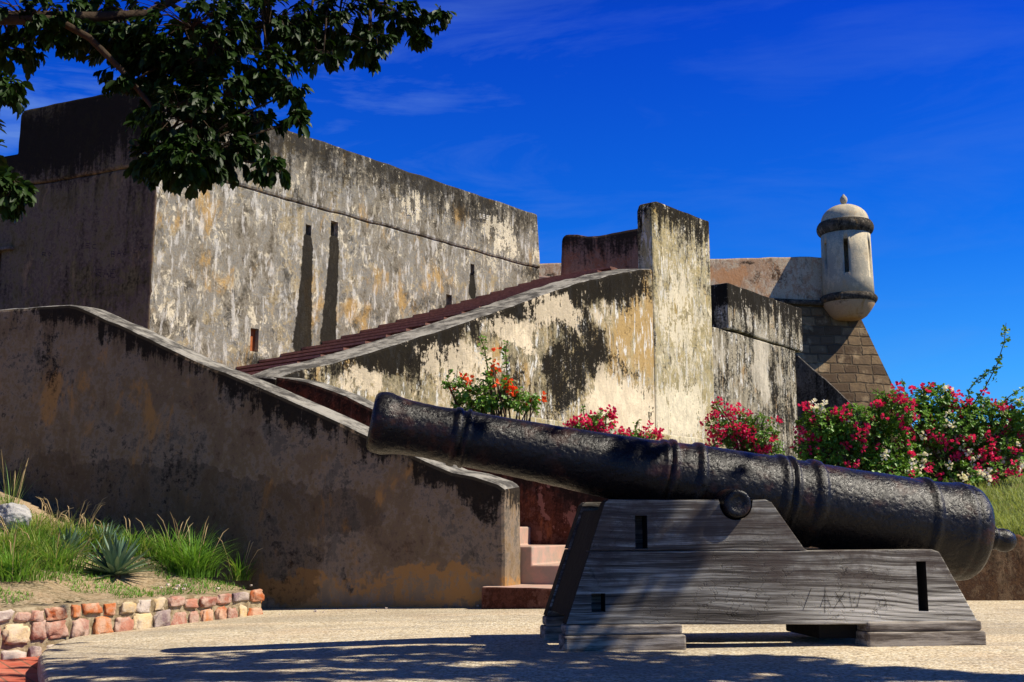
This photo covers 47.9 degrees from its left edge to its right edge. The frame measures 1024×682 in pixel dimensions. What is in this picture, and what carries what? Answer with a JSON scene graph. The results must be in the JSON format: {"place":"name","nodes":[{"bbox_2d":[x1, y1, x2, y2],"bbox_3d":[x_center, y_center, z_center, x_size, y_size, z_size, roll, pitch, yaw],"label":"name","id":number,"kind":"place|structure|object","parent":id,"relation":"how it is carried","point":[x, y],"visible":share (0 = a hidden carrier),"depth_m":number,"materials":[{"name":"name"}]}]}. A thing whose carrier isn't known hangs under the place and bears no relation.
{"place":"outdoors","nodes":[
{"label":"outdoors","id":0,"kind":"place"},
{"bbox_2d":[0,656,38,681],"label":"path","id":1,"kind":"structure","parent":0,"point":[24,669],"depth_m":5.82,"materials":[{"name":"red brick"}]},
{"bbox_2d":[0,489,245,606],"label":"planting bed","id":2,"kind":"object","parent":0,"point":[46,591],"visible":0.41,"depth_m":7.53,"materials":[{"name":"soil"}]},
{"bbox_2d":[0,451,28,504],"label":"tall weed","id":3,"kind":"object","parent":2,"relation":"on","point":[11,499],"visible":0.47,"depth_m":8.56,"materials":[{"name":"green plant"}]},
{"bbox_2d":[0,502,31,531],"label":"white rock","id":4,"kind":"object","parent":2,"relation":"on","point":[10,512],"visible":0.75,"depth_m":8.46,"materials":[{"name":"white stone"}]},
{"bbox_2d":[0,521,57,556],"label":"grass clump","id":5,"kind":"object","parent":2,"relation":"on","point":[7,539],"visible":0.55,"depth_m":7.77,"materials":[{"name":"green plant"}]},
{"bbox_2d":[0,530,72,581],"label":"grass clump","id":6,"kind":"object","parent":2,"relation":"on","point":[14,569],"visible":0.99,"depth_m":7.16,"materials":[{"name":"green plant"}]},
{"bbox_2d":[0,511,80,544],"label":"grass clump","id":7,"kind":"object","parent":2,"relation":"on","point":[34,528],"visible":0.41,"depth_m":8.29,"materials":[{"name":"green plant"}]},
{"bbox_2d":[20,504,75,532],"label":"grass clump","id":8,"kind":"object","parent":2,"relation":"on","point":[42,522],"visible":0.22,"depth_m":8.72,"materials":[{"name":"green plant"}]},
{"bbox_2d":[0,520,97,559],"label":"grass clump","id":9,"kind":"object","parent":2,"relation":"on","point":[39,539],"visible":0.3,"depth_m":7.94,"materials":[{"name":"green plant"}]},
{"bbox_2d":[17,531,93,570],"bbox_3d":[-3.096,1.415,7.794,0.744,0.270,0.654,-8,-12,40],"label":"grass clump","id":10,"kind":"object","parent":2,"relation":"on","point":[68,565],"visible":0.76,"depth_m":7.71,"materials":[{"name":"green plant"}]},
{"bbox_2d":[31,510,101,543],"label":"grass clump","id":11,"kind":"object","parent":2,"relation":"on","point":[63,529],"visible":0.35,"depth_m":8.53,"materials":[{"name":"green plant"}]},
{"bbox_2d":[35,496,104,529],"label":"dry weed","id":12,"kind":"object","parent":2,"relation":"on","point":[99,504],"visible":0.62,"depth_m":9.13,"materials":[{"name":"yellow plant"}]},
{"bbox_2d":[42,524,101,555],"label":"agave plant","id":13,"kind":"object","parent":2,"relation":"on","point":[75,537],"visible":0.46,"depth_m":8.18,"materials":[{"name":"green plant"}]},
{"bbox_2d":[42,517,133,552],"bbox_3d":[-3.142,1.428,8.502,0.738,0.262,0.689,0,-9,0],"label":"grass clump","id":14,"kind":"object","parent":2,"relation":"on","point":[91,540],"visible":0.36,"depth_m":8.43,"materials":[{"name":"green plant"}]},
{"bbox_2d":[60,513,138,541],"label":"grass clump","id":15,"kind":"object","parent":2,"relation":"on","point":[66,519],"visible":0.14,"depth_m":8.74,"materials":[{"name":"green plant"}]},
{"bbox_2d":[84,520,128,549],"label":"agave plant","id":16,"kind":"object","parent":2,"relation":"on","point":[106,532],"visible":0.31,"depth_m":8.53,"materials":[{"name":"green plant"}]},
{"bbox_2d":[73,533,159,577],"bbox_3d":[-2.719,1.479,7.912,0.624,0.343,0.609,0,-9,0],"label":"agave plant","id":17,"kind":"object","parent":2,"relation":"on","point":[115,562],"visible":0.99,"depth_m":7.87,"materials":[{"name":"green plant"}]},
{"bbox_2d":[95,517,169,556],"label":"grass clump","id":18,"kind":"object","parent":2,"relation":"on","point":[142,549],"visible":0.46,"depth_m":8.62,"materials":[{"name":"green plant"}]},
{"bbox_2d":[126,517,200,563],"bbox_3d":[-2.650,1.513,8.760,0.859,0.361,0.880,0,-9,0],"label":"grass clump","id":19,"kind":"object","parent":2,"relation":"on","point":[160,556],"visible":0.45,"depth_m":8.70,"materials":[{"name":"green plant"}]},
{"bbox_2d":[139,514,242,577],"bbox_3d":[-2.319,1.499,8.492,1.100,0.473,1.012,7,-12,-37],"label":"grass clump","id":20,"kind":"object","parent":2,"relation":"on","point":[192,562],"visible":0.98,"depth_m":8.39,"materials":[{"name":"green plant"}]},
{"bbox_2d":[0,0,456,223],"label":"shade tree","id":21,"kind":"object","parent":2,"relation":"on","point":[185,152],"visible":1,"depth_m":6.04,"materials":[{"name":"green plant"}]},
{"bbox_2d":[216,540,261,580],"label":"grass clump","id":22,"kind":"object","parent":2,"relation":"on","point":[240,573],"visible":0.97,"depth_m":8.73,"materials":[{"name":"green plant"}]},
{"bbox_2d":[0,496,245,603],"bbox_3d":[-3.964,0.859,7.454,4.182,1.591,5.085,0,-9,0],"label":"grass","id":23,"kind":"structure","parent":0,"point":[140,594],"depth_m":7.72,"materials":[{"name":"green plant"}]},
{"bbox_2d":[0,0,1023,425],"label":"sky","id":24,"kind":"structure","parent":0,"point":[753,120],"materials":[{"name":"blue"}]},
{"bbox_2d":[37,601,1023,681],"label":"plaza pavement","id":25,"kind":"structure","parent":0,"point":[382,644],"depth_m":5.25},
{"bbox_2d":[0,589,264,659],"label":"stone edging wall","id":26,"kind":"structure","parent":25,"relation":"on","point":[32,630],"depth_m":6.91,"materials":[{"name":"orange stone"}]},
{"bbox_2d":[540,499,985,651],"bbox_3d":[1.220,1.179,5.818,2.077,0.733,0.698,1,-9,-8],"label":"gun carriage","id":27,"kind":"object","parent":25,"relation":"on","point":[637,575],"visible":0.92,"depth_m":5.50,"materials":[{"name":"grey wood"}]},
{"bbox_2d":[366,392,1016,580],"bbox_3d":[0.962,0.750,5.853,3.388,0.934,0.710,1,-9,-8],"label":"cannon","id":28,"kind":"object","parent":27,"relation":"on","point":[817,504],"visible":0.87,"depth_m":5.70,"materials":[{"name":"black paint"}]},
{"bbox_2d":[782,453,1023,536],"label":"hillside","id":29,"kind":"structure","parent":0,"point":[997,488],"depth_m":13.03,"materials":[{"name":"green plant"}]},
{"bbox_2d":[441,334,546,420],"bbox_3d":[-0.174,0.789,11.014,1.018,1.733,0.431,0,-9,0],"label":"flowering shrub","id":30,"kind":"object","parent":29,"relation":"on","point":[485,404],"visible":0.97,"depth_m":11.01,"materials":[{"name":"green plant"}]},
{"bbox_2d":[562,404,622,432],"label":"flowering shrub","id":31,"kind":"object","parent":29,"relation":"on","point":[590,423],"visible":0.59,"depth_m":11.93,"materials":[{"name":"pink plant"}]},
{"bbox_2d":[613,419,664,439],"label":"flowering shrub","id":32,"kind":"object","parent":29,"relation":"on","point":[655,433],"visible":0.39,"depth_m":12.19,"materials":[{"name":"pink plant"}]},
{"bbox_2d":[699,396,784,455],"bbox_3d":[2.881,1.308,14.462,1.068,1.207,0.571,0,-9,0],"label":"flowering shrub","id":33,"kind":"object","parent":29,"relation":"on","point":[753,442],"visible":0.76,"depth_m":14.40,"materials":[{"name":"pink plant"}]},
{"bbox_2d":[795,354,868,459],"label":"buttress","id":34,"kind":"structure","parent":29,"relation":"on","point":[811,383],"depth_m":21.28,"materials":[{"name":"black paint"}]},
{"bbox_2d":[789,381,936,480],"bbox_3d":[3.929,1.153,12.996,1.640,1.392,0.764,0,-9,0],"label":"flowering shrub","id":35,"kind":"object","parent":29,"relation":"on","point":[863,451],"visible":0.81,"depth_m":12.90,"materials":[{"name":"green plant"}]},
{"bbox_2d":[889,325,1023,486],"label":"flowering shrub","id":36,"kind":"object","parent":29,"relation":"on","point":[971,451],"visible":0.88,"depth_m":13.27,"materials":[{"name":"green plant"}]},
{"bbox_2d":[918,419,1023,458],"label":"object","id":37,"kind":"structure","parent":29,"relation":"on","point":[984,437],"depth_m":21.96,"materials":[{"name":"red plant"}]},
{"label":"ground","id":38,"kind":"structure","parent":0,"visible":0},
{"bbox_2d":[0,305,519,608],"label":"stair parapet","id":39,"kind":"structure","parent":38,"relation":"on","point":[321,506],"depth_m":9.05,"materials":[{"name":"paint"}]},
{"bbox_2d":[0,93,539,369],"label":"fort building","id":40,"kind":"structure","parent":38,"relation":"on","point":[334,242],"depth_m":12.72,"materials":[{"name":"grey paint"}]},
{"bbox_2d":[236,266,617,374],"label":"staircase","id":41,"kind":"structure","parent":38,"relation":"on","point":[382,331],"depth_m":13.28,"materials":[{"name":"red tile"}]},
{"bbox_2d":[274,376,607,544],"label":"stair parapet","id":42,"kind":"structure","parent":38,"relation":"on","point":[547,514],"depth_m":9.53,"materials":[{"name":"red paint"}]},
{"bbox_2d":[252,202,727,447],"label":"peeling stair wall","id":43,"kind":"structure","parent":38,"relation":"on","point":[632,345],"depth_m":14.45,"materials":[{"name":"beige paint"}]},
{"bbox_2d":[561,228,637,274],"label":"stairhead wall","id":44,"kind":"structure","parent":43,"relation":"on","point":[618,250],"depth_m":17.92,"materials":[{"name":"red paint"}]},
{"bbox_2d":[482,527,565,608],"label":"staircase","id":45,"kind":"structure","parent":38,"relation":"on","point":[539,565],"depth_m":8.40,"materials":[{"name":"pink paint"}]},
{"bbox_2d":[538,257,915,457],"bbox_3d":[3.687,2.124,37.106,17.425,8.530,9.900,2,-10,-13],"label":"corner bastion","id":46,"kind":"object","parent":38,"relation":"on","point":[843,358],"visible":0.17,"depth_m":34.45,"materials":[{"name":"beige paint"}]},
{"bbox_2d":[816,194,877,320],"bbox_3d":[10.124,-2.561,34.882,1.701,3.887,1.701,0,-9,0],"label":"sentry turret","id":47,"kind":"object","parent":46,"relation":"on","point":[844,230],"visible":1,"depth_m":34.27,"materials":[{"name":"paint"}]},
{"bbox_2d":[711,283,802,458],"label":"terrace block","id":48,"kind":"structure","parent":38,"relation":"on","point":[757,341],"depth_m":20.10,"materials":[{"name":"grey paint"}]},
{"bbox_2d":[808,534,1023,600],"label":"retaining wall","id":49,"kind":"structure","parent":38,"relation":"on","point":[999,576],"depth_m":8.77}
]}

